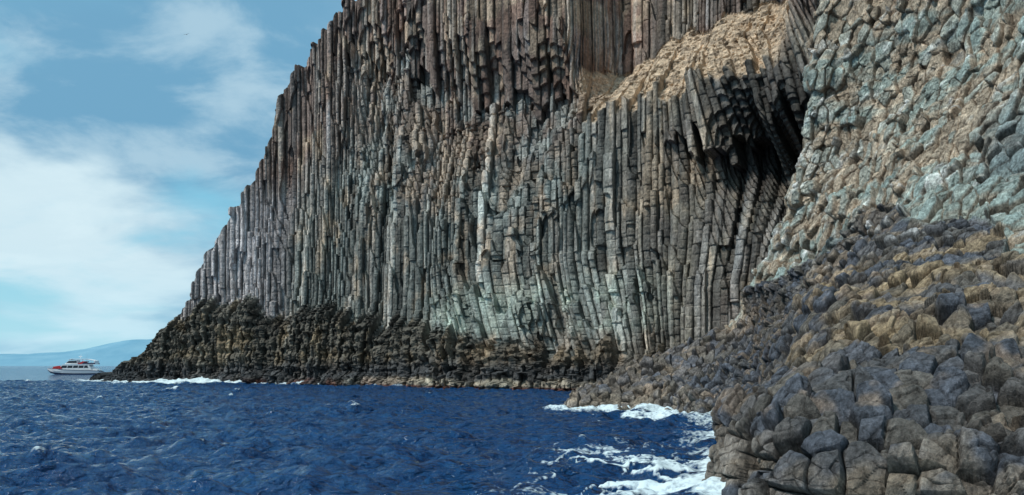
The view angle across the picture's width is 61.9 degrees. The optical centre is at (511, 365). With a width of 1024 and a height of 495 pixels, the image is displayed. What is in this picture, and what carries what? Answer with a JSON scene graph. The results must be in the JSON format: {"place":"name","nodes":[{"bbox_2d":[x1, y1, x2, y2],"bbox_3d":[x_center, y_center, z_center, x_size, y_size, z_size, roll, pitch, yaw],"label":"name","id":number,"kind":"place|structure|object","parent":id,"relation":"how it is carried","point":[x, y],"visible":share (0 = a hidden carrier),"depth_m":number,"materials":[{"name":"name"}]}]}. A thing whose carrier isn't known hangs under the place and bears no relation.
{"place":"outdoors","nodes":[
{"label":"outdoors","id":0,"kind":"place"},
{"bbox_2d":[0,339,151,365],"bbox_3d":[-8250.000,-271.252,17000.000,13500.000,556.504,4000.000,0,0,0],"label":"distant island","id":1,"kind":"structure","parent":0,"point":[113,354],"depth_m":15484.05,"materials":[{"name":"blue"}]},
{"bbox_2d":[0,0,356,353],"label":"sky","id":2,"kind":"structure","parent":0,"point":[128,139],"materials":[{"name":"blue"}]},
{"bbox_2d":[0,366,725,494],"bbox_3d":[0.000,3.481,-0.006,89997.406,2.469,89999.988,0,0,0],"label":"sea","id":3,"kind":"structure","parent":0,"point":[71,434],"depth_m":44.39,"materials":[{"name":"blue liquid"}]},
{"bbox_2d":[48,370,97,373],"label":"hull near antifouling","id":4,"kind":"object","parent":3,"relation":"in","point":[71,373],"visible":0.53,"depth_m":396.45,"materials":[{"name":"blue paint"}]},
{"bbox_2d":[48,369,101,372],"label":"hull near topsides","id":5,"kind":"object","parent":4,"relation":"on","point":[74,371],"visible":0.94,"depth_m":396.51,"materials":[{"name":"white paint"}]},
{"bbox_2d":[52,369,101,370],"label":"deck","id":6,"kind":"structure","parent":5,"relation":"on","point":[72,369],"depth_m":396.34,"materials":[{"name":"white paint"}]},
{"bbox_2d":[62,365,94,369],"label":"cabin","id":7,"kind":"object","parent":6,"relation":"on","point":[90,367],"visible":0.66,"depth_m":397.43,"materials":[{"name":"white paint"}]},
{"bbox_2d":[61,365,87,367],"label":"cabin windows","id":8,"kind":"structure","parent":7,"relation":"attached to","point":[82,366],"depth_m":396.87,"materials":[{"name":"black glass"}]},
{"bbox_2d":[62,364,99,364],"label":"deck","id":9,"kind":"structure","parent":7,"relation":"on","point":[80,364],"depth_m":397.15,"materials":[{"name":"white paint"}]},
{"bbox_2d":[89,0,819,390],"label":"basalt column cliff","id":10,"kind":"structure","parent":0,"point":[529,194],"depth_m":160.57,"materials":[{"name":"grey stone"}]},
{"bbox_2d":[563,0,1023,494],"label":"rocky headland","id":11,"kind":"structure","parent":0,"point":[869,340],"depth_m":50.11,"materials":[{"name":"grey stone"}]}
]}

